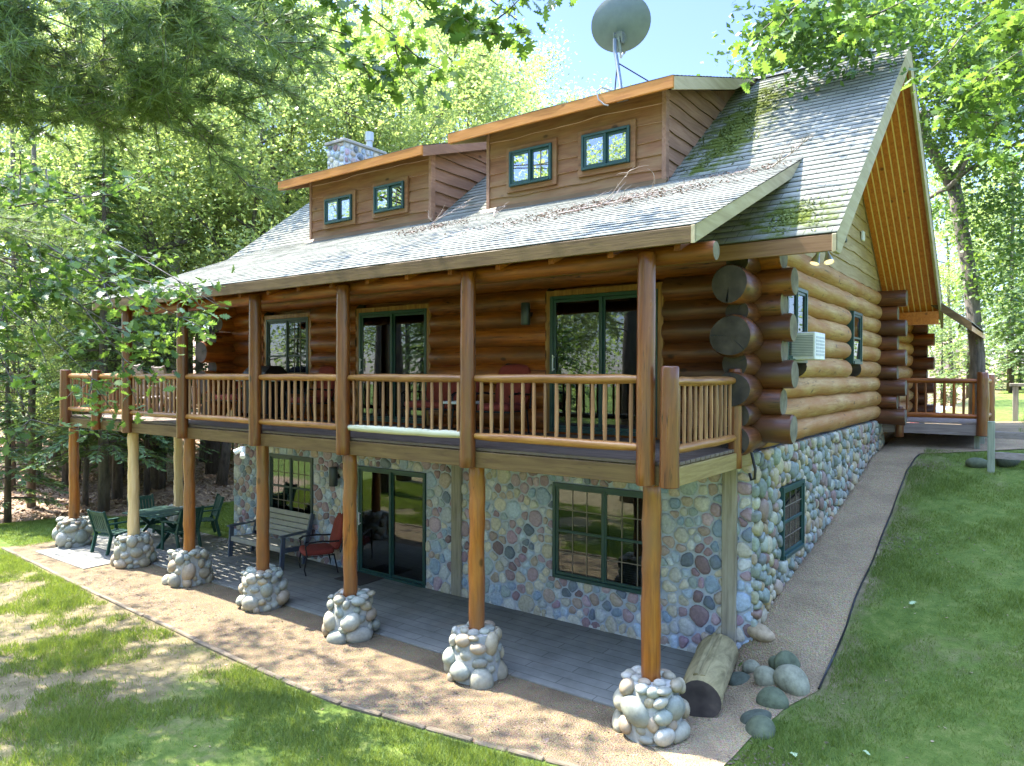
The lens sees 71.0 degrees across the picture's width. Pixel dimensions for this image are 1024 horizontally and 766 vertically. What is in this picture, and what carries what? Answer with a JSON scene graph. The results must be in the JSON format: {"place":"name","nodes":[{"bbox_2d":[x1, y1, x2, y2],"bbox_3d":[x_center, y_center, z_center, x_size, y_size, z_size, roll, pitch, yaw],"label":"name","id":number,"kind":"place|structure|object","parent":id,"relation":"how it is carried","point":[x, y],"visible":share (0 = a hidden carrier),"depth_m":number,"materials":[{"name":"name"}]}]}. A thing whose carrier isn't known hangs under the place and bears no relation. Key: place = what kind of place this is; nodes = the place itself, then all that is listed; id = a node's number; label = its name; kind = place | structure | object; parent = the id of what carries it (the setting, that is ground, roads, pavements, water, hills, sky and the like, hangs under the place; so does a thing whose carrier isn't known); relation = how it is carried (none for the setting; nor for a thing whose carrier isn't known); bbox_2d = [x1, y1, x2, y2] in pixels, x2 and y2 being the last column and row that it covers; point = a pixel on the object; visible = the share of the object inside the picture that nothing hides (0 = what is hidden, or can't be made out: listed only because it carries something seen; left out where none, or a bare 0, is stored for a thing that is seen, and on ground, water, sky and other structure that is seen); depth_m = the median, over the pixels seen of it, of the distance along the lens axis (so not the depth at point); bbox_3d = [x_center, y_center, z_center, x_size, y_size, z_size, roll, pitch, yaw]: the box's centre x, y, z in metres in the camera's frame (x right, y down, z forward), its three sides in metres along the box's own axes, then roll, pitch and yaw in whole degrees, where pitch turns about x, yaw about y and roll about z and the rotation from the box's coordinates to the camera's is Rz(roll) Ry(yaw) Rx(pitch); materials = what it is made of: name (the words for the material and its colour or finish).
{"place":"outdoors","nodes":[
{"label":"outdoors","id":0,"kind":"place"},
{"bbox_2d":[0,500,233,546],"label":"lawn grass","id":1,"kind":"structure","parent":0,"point":[48,521],"depth_m":18.23,"materials":[{"name":"plant"}]},
{"bbox_2d":[35,528,694,708],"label":"patio","id":2,"kind":"structure","parent":0,"point":[588,663],"depth_m":11.18,"materials":[{"name":"grey concrete"}]},
{"bbox_2d":[87,509,126,554],"bbox_3d":[-8.765,3.203,15.673,0.624,0.955,0.714,0,1,28],"label":"patio chair","id":3,"kind":"object","parent":2,"relation":"on","point":[99,522],"visible":0.88,"depth_m":15.50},
{"bbox_2d":[127,494,160,532],"bbox_3d":[-8.732,3.187,17.104,0.714,0.955,0.624,1,1,42],"label":"patio chair","id":4,"kind":"object","parent":2,"relation":"on","point":[150,498],"visible":0.34,"depth_m":17.33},
{"bbox_2d":[122,505,182,548],"bbox_3d":[-8.048,3.314,16.438,1.240,0.756,1.068,0,1,28],"label":"patio table","id":5,"kind":"object","parent":2,"relation":"on","point":[162,512],"visible":0.69,"depth_m":16.40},
{"bbox_2d":[159,505,203,549],"bbox_3d":[-7.303,3.204,15.904,0.714,0.955,0.624,0,1,28],"label":"patio chair","id":6,"kind":"object","parent":2,"relation":"on","point":[177,530],"visible":0.6,"depth_m":15.79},
{"bbox_2d":[195,493,224,538],"bbox_3d":[-7.332,3.190,17.213,0.714,0.955,0.624,0,1,-34],"label":"patio chair","id":7,"kind":"object","parent":2,"relation":"on","point":[215,510],"visible":0.73,"depth_m":17.17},
{"bbox_2d":[227,507,314,569],"bbox_3d":[-5.060,3.187,15.047,1.880,1.018,0.857,1,1,36],"label":"slatted bench","id":8,"kind":"object","parent":2,"relation":"on","point":[282,546],"visible":0.8,"depth_m":15.01,"materials":[{"name":"grey wood"}]},
{"bbox_2d":[298,513,342,575],"bbox_3d":[-3.722,3.146,14.225,0.932,1.120,0.674,0,1,-26],"label":"cushioned chair","id":9,"kind":"object","parent":2,"relation":"on","point":[310,549],"visible":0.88,"depth_m":14.07,"materials":[{"name":"red fabric"}]},
{"bbox_2d":[334,571,383,585],"bbox_3d":[-2.895,3.704,13.601,0.730,0.014,0.610,1,1,36],"label":"door mat","id":10,"kind":"object","parent":2,"relation":"on","point":[364,578],"depth_m":13.57,"materials":[{"name":"fabric"}]},
{"bbox_2d":[0,334,1023,765],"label":"ground","id":11,"kind":"structure","parent":0,"point":[956,648],"depth_m":8.69,"materials":[{"name":"plant"}]},
{"bbox_2d":[0,136,49,457],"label":"spruce tree","id":12,"kind":"object","parent":11,"relation":"on","point":[6,247],"visible":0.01,"depth_m":29.55,"materials":[{"name":"green plant"}]},
{"bbox_2d":[0,297,68,522],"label":"spruce tree","id":13,"kind":"object","parent":11,"relation":"on","point":[7,414],"visible":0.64,"depth_m":19.03,"materials":[{"name":"green plant"}]},
{"bbox_2d":[0,320,82,483],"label":"spruce tree","id":14,"kind":"object","parent":11,"relation":"on","point":[39,473],"visible":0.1,"depth_m":24.74,"materials":[{"name":"green plant"}]},
{"bbox_2d":[0,181,88,488],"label":"spruce tree","id":15,"kind":"object","parent":11,"relation":"on","point":[65,473],"visible":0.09,"depth_m":23.89,"materials":[{"name":"green plant"}]},
{"bbox_2d":[0,31,104,490],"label":"forest tree","id":16,"kind":"object","parent":11,"relation":"on","point":[13,443],"visible":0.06,"depth_m":22.91,"materials":[{"name":"green plant"}]},
{"bbox_2d":[0,263,108,487],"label":"broadleaf tree","id":17,"kind":"object","parent":11,"relation":"on","point":[39,401],"visible":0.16,"depth_m":21.17,"materials":[{"name":"green plant"}]},
{"bbox_2d":[0,104,160,461],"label":"forest tree","id":18,"kind":"object","parent":11,"relation":"on","point":[55,454],"visible":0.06,"depth_m":28.66,"materials":[{"name":"green plant"}]},
{"bbox_2d":[0,3,173,438],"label":"broadleaf tree","id":19,"kind":"object","parent":11,"relation":"on","point":[38,162],"depth_m":31.32,"materials":[{"name":"green plant"}]},
{"bbox_2d":[3,219,191,505],"bbox_3d":[-12.800,-0.453,21.059,6.736,8.397,5.110,0,1,29],"label":"broadleaf tree","id":20,"kind":"object","parent":11,"relation":"on","point":[85,493],"visible":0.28,"depth_m":20.41,"materials":[{"name":"green plant"}]},
{"bbox_2d":[5,136,191,512],"bbox_3d":[-11.567,-1.525,19.846,5.059,10.911,3.912,0,1,-30],"label":"spruce tree","id":21,"kind":"object","parent":11,"relation":"on","point":[102,445],"visible":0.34,"depth_m":19.90,"materials":[{"name":"green plant"}]},
{"bbox_2d":[12,263,199,459],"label":"broadleaf tree","id":22,"kind":"object","parent":11,"relation":"on","point":[67,346],"visible":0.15,"depth_m":21.23,"materials":[{"name":"green plant"}]},
{"bbox_2d":[39,154,176,499],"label":"spruce tree","id":23,"kind":"object","parent":11,"relation":"on","point":[117,482],"visible":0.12,"depth_m":22.25,"materials":[{"name":"green plant"}]},
{"bbox_2d":[2,0,218,321],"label":"forest tree","id":24,"kind":"object","parent":11,"relation":"on","point":[77,159],"visible":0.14,"depth_m":20.68,"materials":[{"name":"green plant"}]},
{"bbox_2d":[0,0,225,456],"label":"broadleaf tree","id":25,"kind":"object","parent":11,"relation":"on","point":[95,43],"visible":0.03,"depth_m":28.68,"materials":[{"name":"green plant"}]},
{"bbox_2d":[0,0,228,507],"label":"forest tree","id":26,"kind":"object","parent":11,"relation":"on","point":[31,392],"visible":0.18,"depth_m":20.92,"materials":[{"name":"green plant"}]},
{"bbox_2d":[0,438,233,522],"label":"leaf litter","id":27,"kind":"object","parent":11,"relation":"on","point":[164,502],"visible":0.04,"depth_m":22.91,"materials":[{"name":"plant"}]},
{"bbox_2d":[0,127,234,460],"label":"oak tree","id":28,"kind":"object","parent":11,"relation":"on","point":[50,288],"visible":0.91,"depth_m":9.48,"materials":[{"name":"green plant"}]},
{"bbox_2d":[0,50,258,479],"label":"forest tree","id":29,"kind":"object","parent":11,"relation":"on","point":[78,169],"visible":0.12,"depth_m":24.80,"materials":[{"name":"green plant"}]},
{"bbox_2d":[5,115,256,489],"bbox_3d":[-12.205,-3.342,23.766,8.678,14.135,6.770,1,1,36],"label":"broadleaf tree","id":30,"kind":"object","parent":11,"relation":"on","point":[153,478],"visible":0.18,"depth_m":23.77,"materials":[{"name":"green plant"}]},
{"bbox_2d":[0,16,264,359],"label":"broadleaf tree","id":31,"kind":"object","parent":11,"relation":"on","point":[152,187],"depth_m":32.07,"materials":[{"name":"green plant"}]},
{"bbox_2d":[3,22,269,495],"bbox_3d":[-12.755,-3.961,22.747,7.815,15.508,9.522,1,1,36],"label":"forest tree","id":32,"kind":"object","parent":11,"relation":"on","point":[146,490],"visible":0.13,"depth_m":22.91,"materials":[{"name":"green plant"}]},
{"bbox_2d":[123,267,219,488],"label":"spruce tree","id":33,"kind":"object","parent":11,"relation":"on","point":[161,463],"visible":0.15,"depth_m":23.76,"materials":[{"name":"green plant"}]},
{"bbox_2d":[0,0,347,301],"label":"pine tree","id":34,"kind":"object","parent":11,"relation":"on","point":[30,61],"visible":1,"depth_m":4.33,"materials":[{"name":"green plant"}]},
{"bbox_2d":[27,2,324,352],"bbox_3d":[-12.077,-5.293,25.877,11.845,18.210,10.194,1,1,39],"label":"broadleaf tree","id":35,"kind":"object","parent":11,"relation":"on","point":[150,239],"visible":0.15,"depth_m":24.26,"materials":[{"name":"green plant"}]},
{"bbox_2d":[43,0,312,461],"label":"broadleaf tree","id":36,"kind":"object","parent":11,"relation":"on","point":[198,365],"visible":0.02,"depth_m":29.66,"materials":[{"name":"green plant"}]},
{"bbox_2d":[152,194,207,411],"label":"spruce tree","id":37,"kind":"object","parent":11,"relation":"on","point":[191,368],"visible":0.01,"depth_m":30.80,"materials":[{"name":"green plant"}]},
{"bbox_2d":[117,73,275,481],"bbox_3d":[-11.290,-3.574,25.231,5.457,14.589,7.176,0,1,-34],"label":"birch tree","id":38,"kind":"object","parent":11,"relation":"on","point":[170,471],"visible":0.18,"depth_m":25.34,"materials":[{"name":"green plant"}]},
{"bbox_2d":[127,70,333,473],"bbox_3d":[-10.552,-4.123,26.714,8.307,15.462,10.536,0,1,-3],"label":"forest tree","id":39,"kind":"object","parent":11,"relation":"on","point":[214,458],"visible":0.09,"depth_m":26.79,"materials":[{"name":"green plant"}]},
{"bbox_2d":[41,2,446,485],"bbox_3d":[-8.571,-5.115,24.942,13.396,18.079,12.476,0,1,-39],"label":"broadleaf tree","id":40,"kind":"object","parent":11,"relation":"on","point":[223,470],"visible":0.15,"depth_m":22.38,"materials":[{"name":"green plant"}]},
{"bbox_2d":[40,0,480,326],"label":"broadleaf tree","id":41,"kind":"object","parent":11,"relation":"on","point":[290,117],"visible":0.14,"depth_m":24.82,"materials":[{"name":"green plant"}]},
{"bbox_2d":[259,139,308,224],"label":"spruce tree","id":42,"kind":"object","parent":11,"relation":"on","point":[280,174],"visible":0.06,"depth_m":28.24,"materials":[{"name":"green plant"}]},
{"bbox_2d":[2,547,581,765],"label":"border timber","id":43,"kind":"object","parent":11,"relation":"on","point":[518,753],"visible":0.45,"depth_m":8.63,"materials":[{"name":"brown wood"}]},
{"bbox_2d":[153,0,457,319],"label":"broadleaf tree","id":44,"kind":"object","parent":11,"relation":"on","point":[339,74],"visible":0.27,"depth_m":24.15,"materials":[{"name":"green plant"}]},
{"bbox_2d":[197,0,413,254],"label":"broadleaf tree","id":45,"kind":"object","parent":11,"relation":"on","point":[290,125],"visible":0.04,"depth_m":32.23,"materials":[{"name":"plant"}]},
{"bbox_2d":[5,541,672,765],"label":"gravel strip","id":46,"kind":"object","parent":11,"relation":"on","point":[508,690],"visible":0.77,"depth_m":9.31,"materials":[{"name":"gravel"}]},
{"bbox_2d":[76,458,984,765],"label":"needle litter","id":47,"kind":"object","parent":46,"relation":"on","point":[428,678],"visible":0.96,"depth_m":9.13,"materials":[{"name":"plant"}]},
{"bbox_2d":[147,0,577,125],"bbox_3d":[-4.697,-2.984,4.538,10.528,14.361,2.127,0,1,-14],"label":"oak tree","id":48,"kind":"object","parent":11,"relation":"on","point":[457,24],"visible":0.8,"depth_m":5.57,"materials":[{"name":"green plant"}]},
{"bbox_2d":[251,2,509,169],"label":"broadleaf tree","id":49,"kind":"object","parent":11,"relation":"on","point":[357,13],"visible":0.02,"depth_m":37.21,"materials":[{"name":"green plant"}]},
{"bbox_2d":[263,0,535,197],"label":"broadleaf tree","id":50,"kind":"object","parent":11,"relation":"on","point":[433,32],"visible":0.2,"depth_m":26.62,"materials":[{"name":"green plant"}]},
{"bbox_2d":[339,0,550,143],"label":"broadleaf tree","id":51,"kind":"object","parent":11,"relation":"on","point":[513,58],"visible":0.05,"depth_m":38.74,"materials":[{"name":"green plant"}]},
{"bbox_2d":[329,0,565,150],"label":"broadleaf tree","id":52,"kind":"object","parent":11,"relation":"on","point":[512,103],"visible":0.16,"depth_m":30.46,"materials":[{"name":"green plant"}]},
{"bbox_2d":[403,20,597,142],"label":"broadleaf tree","id":53,"kind":"object","parent":11,"relation":"on","point":[537,62],"visible":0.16,"depth_m":44.73,"materials":[{"name":"green plant"}]},
{"bbox_2d":[442,47,569,141],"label":"broadleaf tree","id":54,"kind":"object","parent":11,"relation":"on","point":[540,94],"visible":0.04,"depth_m":49.13,"materials":[{"name":"green plant"}]},
{"bbox_2d":[2,106,1023,403],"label":"distant wood","id":55,"kind":"object","parent":11,"relation":"on","point":[962,350],"depth_m":64.73,"materials":[{"name":"green plant"}]},
{"bbox_2d":[52,40,994,746],"bbox_3d":[1.795,-1.616,18.360,17.233,11.450,18.288,1,1,36],"label":"log cabin","id":56,"kind":"object","parent":11,"relation":"on","point":[674,384],"visible":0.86,"depth_m":11.35,"materials":[{"name":"wood"}]},
{"bbox_2d":[151,366,196,412],"bbox_3d":[-7.609,0.174,16.157,0.624,1.115,0.762,1,1,41],"label":"deck chair","id":57,"kind":"object","parent":56,"relation":"on","point":[155,370],"visible":0.34,"depth_m":15.96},
{"bbox_2d":[236,366,293,418],"bbox_3d":[-5.124,0.194,14.884,1.500,1.098,0.540,1,1,36],"label":"gas grill","id":58,"kind":"object","parent":56,"relation":"on","point":[273,370],"visible":0.33,"depth_m":14.64,"materials":[{"name":"black metal"}]},
{"bbox_2d":[266,317,307,393],"bbox_3d":[-4.767,-0.577,15.331,1.450,1.600,0.165,1,1,36],"label":"window","id":59,"kind":"structure","parent":56,"relation":"in","point":[286,338],"depth_m":15.26,"materials":[{"name":"clear glass"}]},
{"bbox_2d":[269,453,312,518],"bbox_3d":[-4.721,2.238,15.409,1.500,1.370,0.145,1,1,36],"label":"window","id":60,"kind":"structure","parent":56,"relation":"in","point":[290,477],"depth_m":15.36,"materials":[{"name":"clear glass"}]},
{"bbox_2d":[285,366,334,420],"bbox_3d":[-3.945,0.199,14.271,0.674,1.120,0.932,1,1,41],"label":"cushioned chair","id":61,"kind":"object","parent":56,"relation":"on","point":[327,370],"visible":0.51,"depth_m":14.25,"materials":[{"name":"red fabric"}]},
{"bbox_2d":[357,466,425,587],"bbox_3d":[-2.278,2.679,13.590,1.800,2.100,0.180,1,1,36],"label":"sliding door","id":62,"kind":"structure","parent":56,"relation":"in","point":[391,503],"depth_m":13.56,"materials":[{"name":"clear glass"}]},
{"bbox_2d":[358,308,426,423],"bbox_3d":[-2.230,-0.310,13.451,1.790,2.080,0.185,1,1,36],"label":"sliding door","id":63,"kind":"structure","parent":56,"relation":"in","point":[389,342],"depth_m":13.43,"materials":[{"name":"clear glass"}]},
{"bbox_2d":[400,365,479,429],"bbox_3d":[-1.188,0.227,12.302,1.210,1.120,0.932,1,1,36],"label":"cushioned loveseat","id":64,"kind":"object","parent":56,"relation":"on","point":[445,394],"visible":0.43,"depth_m":12.32,"materials":[{"name":"red fabric"}]},
{"bbox_2d":[476,363,531,433],"bbox_3d":[-0.108,0.240,11.355,0.674,1.120,0.932,0,1,28],"label":"cushioned chair","id":65,"kind":"object","parent":56,"relation":"on","point":[508,368],"visible":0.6,"depth_m":11.46,"materials":[{"name":"red fabric"}]},
{"bbox_2d":[365,161,790,239],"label":"needle litter","id":66,"kind":"object","parent":56,"relation":"on","point":[559,215],"visible":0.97,"depth_m":10.26,"materials":[{"name":"plant"}]},
{"bbox_2d":[552,482,642,594],"bbox_3d":[1.412,2.328,10.879,1.830,1.500,0.160,1,1,36],"label":"window","id":67,"kind":"structure","parent":56,"relation":"in","point":[597,531],"depth_m":10.91,"materials":[{"name":"clear glass"}]},
{"bbox_2d":[549,289,657,436],"bbox_3d":[1.360,-0.291,10.804,1.830,2.120,0.185,1,1,36],"label":"sliding door","id":68,"kind":"structure","parent":56,"relation":"in","point":[594,333],"depth_m":10.84,"materials":[{"name":"clear glass"}]},
{"bbox_2d":[591,0,650,105],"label":"satellite dish","id":69,"kind":"object","parent":56,"relation":"attached to","point":[621,27],"visible":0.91,"depth_m":11.88,"materials":[{"name":"grey metal"}]},
{"bbox_2d":[559,165,699,213],"bbox_3d":[1.633,-2.658,10.015,1.819,0.513,0.945,1,1,36],"label":"fallen branch","id":70,"kind":"object","parent":56,"relation":"on","point":[643,194],"visible":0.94,"depth_m":9.99,"materials":[{"name":"wood"}]},
{"bbox_2d":[676,62,846,234],"bbox_3d":[3.792,-4.064,11.435,2.239,4.556,6.321,0,1,18],"label":"roof moss","id":71,"kind":"object","parent":56,"relation":"on","point":[725,146],"visible":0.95,"depth_m":11.66,"materials":[{"name":"plant"}]},
{"bbox_2d":[779,479,804,560],"bbox_3d":[4.225,2.046,10.921,0.185,1.060,1.150,1,1,36],"label":"window","id":72,"kind":"structure","parent":56,"relation":"in","point":[792,494],"depth_m":10.89,"materials":[{"name":"clear glass"}]},
{"bbox_2d":[787,287,807,362],"bbox_3d":[4.196,-0.862,10.687,0.165,1.120,1.080,1,1,36],"label":"window","id":73,"kind":"structure","parent":56,"relation":"in","point":[797,304],"depth_m":10.81,"materials":[{"name":"clear glass"}]},
{"bbox_2d":[792,332,824,359],"bbox_3d":[4.377,-0.541,10.675,0.416,0.400,0.930,1,1,36],"label":"air conditioner","id":74,"kind":"object","parent":56,"relation":"attached to","point":[808,345],"visible":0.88,"depth_m":10.41,"materials":[{"name":"white plastic"}]},
{"bbox_2d":[845,311,862,363],"bbox_3d":[6.769,-0.882,14.176,0.165,1.020,0.850,1,1,36],"label":"window","id":75,"kind":"structure","parent":56,"relation":"in","point":[855,325],"depth_m":14.10,"materials":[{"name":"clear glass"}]},
{"bbox_2d":[483,74,622,123],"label":"broadleaf tree","id":76,"kind":"object","parent":11,"relation":"on","point":[568,100],"visible":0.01,"depth_m":43.81,"materials":[{"name":"green plant"}]},
{"bbox_2d":[679,632,738,717],"bbox_3d":[2.448,3.583,8.898,0.527,0.536,1.645,0,1,24],"label":"weathered log","id":77,"kind":"object","parent":11,"relation":"on","point":[708,673],"visible":0.93,"depth_m":8.37,"materials":[{"name":"wood"}]},
{"bbox_2d":[740,709,771,723],"bbox_3d":[2.707,3.732,7.945,0.317,0.244,0.408,1,1,36],"label":"boulder","id":78,"kind":"object","parent":11,"relation":"on","point":[746,716],"visible":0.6,"depth_m":7.88,"materials":[{"name":"stone"}]},
{"bbox_2d":[745,715,775,739],"bbox_3d":[2.662,3.729,7.708,0.327,0.285,0.358,1,1,36],"label":"boulder","id":79,"kind":"object","parent":11,"relation":"on","point":[763,725],"visible":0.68,"depth_m":7.61,"materials":[{"name":"stone"}]},
{"bbox_2d":[747,623,774,642],"bbox_3d":[3.298,3.311,9.511,0.381,0.225,0.240,1,1,36],"label":"boulder","id":80,"kind":"object","parent":11,"relation":"on","point":[760,632],"visible":0.96,"depth_m":9.43,"materials":[{"name":"stone"}]},
{"bbox_2d":[754,665,774,685],"bbox_3d":[3.080,3.580,8.670,0.315,0.300,0.283,1,1,36],"label":"boulder","id":81,"kind":"object","parent":11,"relation":"on","point":[763,675],"visible":0.59,"depth_m":8.59,"materials":[{"name":"stone"}]},
{"bbox_2d":[756,686,788,709],"bbox_3d":[2.978,3.631,8.193,0.367,0.296,0.320,1,1,36],"label":"boulder","id":82,"kind":"object","parent":11,"relation":"on","point":[772,697],"visible":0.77,"depth_m":8.10,"materials":[{"name":"stone"}]},
{"bbox_2d":[774,650,800,668],"bbox_3d":[3.351,3.416,8.767,0.392,0.291,0.236,0,1,-27],"label":"boulder","id":83,"kind":"object","parent":11,"relation":"on","point":[784,657],"visible":0.52,"depth_m":8.69,"materials":[{"name":"stone"}]},
{"bbox_2d":[773,664,809,695],"bbox_3d":[3.282,3.506,8.430,0.433,0.364,0.396,1,1,36],"label":"boulder","id":84,"kind":"object","parent":11,"relation":"on","point":[791,679],"visible":0.8,"depth_m":8.30,"materials":[{"name":"stone"}]},
{"bbox_2d":[696,0,1023,413],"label":"oak tree","id":85,"kind":"object","parent":11,"relation":"on","point":[807,47],"visible":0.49,"depth_m":17.48,"materials":[{"name":"green plant"}]},
{"bbox_2d":[818,453,919,689],"bbox_3d":[6.204,2.543,12.001,0.125,1.943,9.138,1,1,36],"label":"edging strip","id":86,"kind":"object","parent":11,"relation":"on","point":[841,637],"visible":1,"depth_m":10.20,"materials":[{"name":"black metal"}]},
{"bbox_2d":[731,0,1023,178],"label":"oak tree","id":87,"kind":"object","parent":11,"relation":"on","point":[1007,30],"visible":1,"depth_m":6.88,"materials":[{"name":"green plant"}]},
{"bbox_2d":[928,319,965,405],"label":"spruce tree","id":88,"kind":"object","parent":11,"relation":"on","point":[940,400],"visible":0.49,"depth_m":50.18,"materials":[{"name":"green plant"}]},
{"bbox_2d":[919,109,1001,369],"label":"broadleaf tree","id":89,"kind":"object","parent":11,"relation":"on","point":[942,330],"visible":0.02,"depth_m":30.94,"materials":[{"name":"green plant"}]},
{"bbox_2d":[935,240,1005,398],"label":"spruce tree","id":90,"kind":"object","parent":11,"relation":"on","point":[967,361],"visible":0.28,"depth_m":46.01,"materials":[{"name":"green plant"}]},
{"bbox_2d":[928,155,1023,405],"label":"broadleaf tree","id":91,"kind":"object","parent":11,"relation":"on","point":[948,302],"visible":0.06,"depth_m":55.53,"materials":[{"name":"green plant"}]},
{"bbox_2d":[930,147,1023,258],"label":"broadleaf tree","id":92,"kind":"object","parent":11,"relation":"on","point":[989,182],"visible":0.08,"depth_m":51.90,"materials":[{"name":"green plant"}]},
{"bbox_2d":[934,197,1023,346],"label":"broadleaf tree","id":93,"kind":"object","parent":11,"relation":"on","point":[950,272],"visible":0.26,"depth_m":50.00,"materials":[{"name":"green plant"}]},
{"bbox_2d":[957,167,1023,390],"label":"spruce tree","id":94,"kind":"object","parent":11,"relation":"on","point":[1003,272],"visible":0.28,"depth_m":42.39,"materials":[{"name":"green plant"}]},
{"bbox_2d":[985,269,1023,392],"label":"spruce tree","id":95,"kind":"object","parent":11,"relation":"on","point":[1010,377],"visible":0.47,"depth_m":40.03,"materials":[{"name":"green plant"}]},
{"bbox_2d":[987,421,1023,471],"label":"post and rail fence","id":96,"kind":"object","parent":11,"relation":"on","point":[992,435],"visible":0.77,"depth_m":13.97,"materials":[{"name":"wood"}]},
{"bbox_2d":[991,247,1023,374],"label":"spruce tree","id":97,"kind":"object","parent":11,"relation":"on","point":[1017,354],"visible":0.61,"depth_m":39.06,"materials":[{"name":"green plant"}]},
{"bbox_2d":[1009,383,1023,421],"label":"picnic bench","id":98,"kind":"object","parent":11,"relation":"on","point":[1015,404],"visible":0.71,"depth_m":21.15,"materials":[{"name":"wood"}]},
{"bbox_2d":[0,0,1023,364],"label":"sky","id":99,"kind":"structure","parent":0,"point":[679,36],"materials":[{"name":"blue"}]},
{"bbox_2d":[650,448,920,765],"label":"gravel path","id":100,"kind":"structure","parent":0,"point":[809,609],"depth_m":9.82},
{"bbox_2d":[728,671,749,685],"bbox_3d":[2.870,3.749,9.028,0.352,0.158,0.397,1,1,36],"label":"boulder","id":101,"kind":"object","parent":100,"relation":"on","point":[738,678],"visible":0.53,"depth_m":8.98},
{"bbox_2d":[732,447,1023,765],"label":"lawn grass","id":102,"kind":"structure","parent":0,"point":[920,524],"depth_m":8.88,"materials":[{"name":"plant"}]},
{"bbox_2d":[878,421,1023,452],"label":"gravel yard","id":103,"kind":"structure","parent":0,"point":[914,442],"depth_m":16.81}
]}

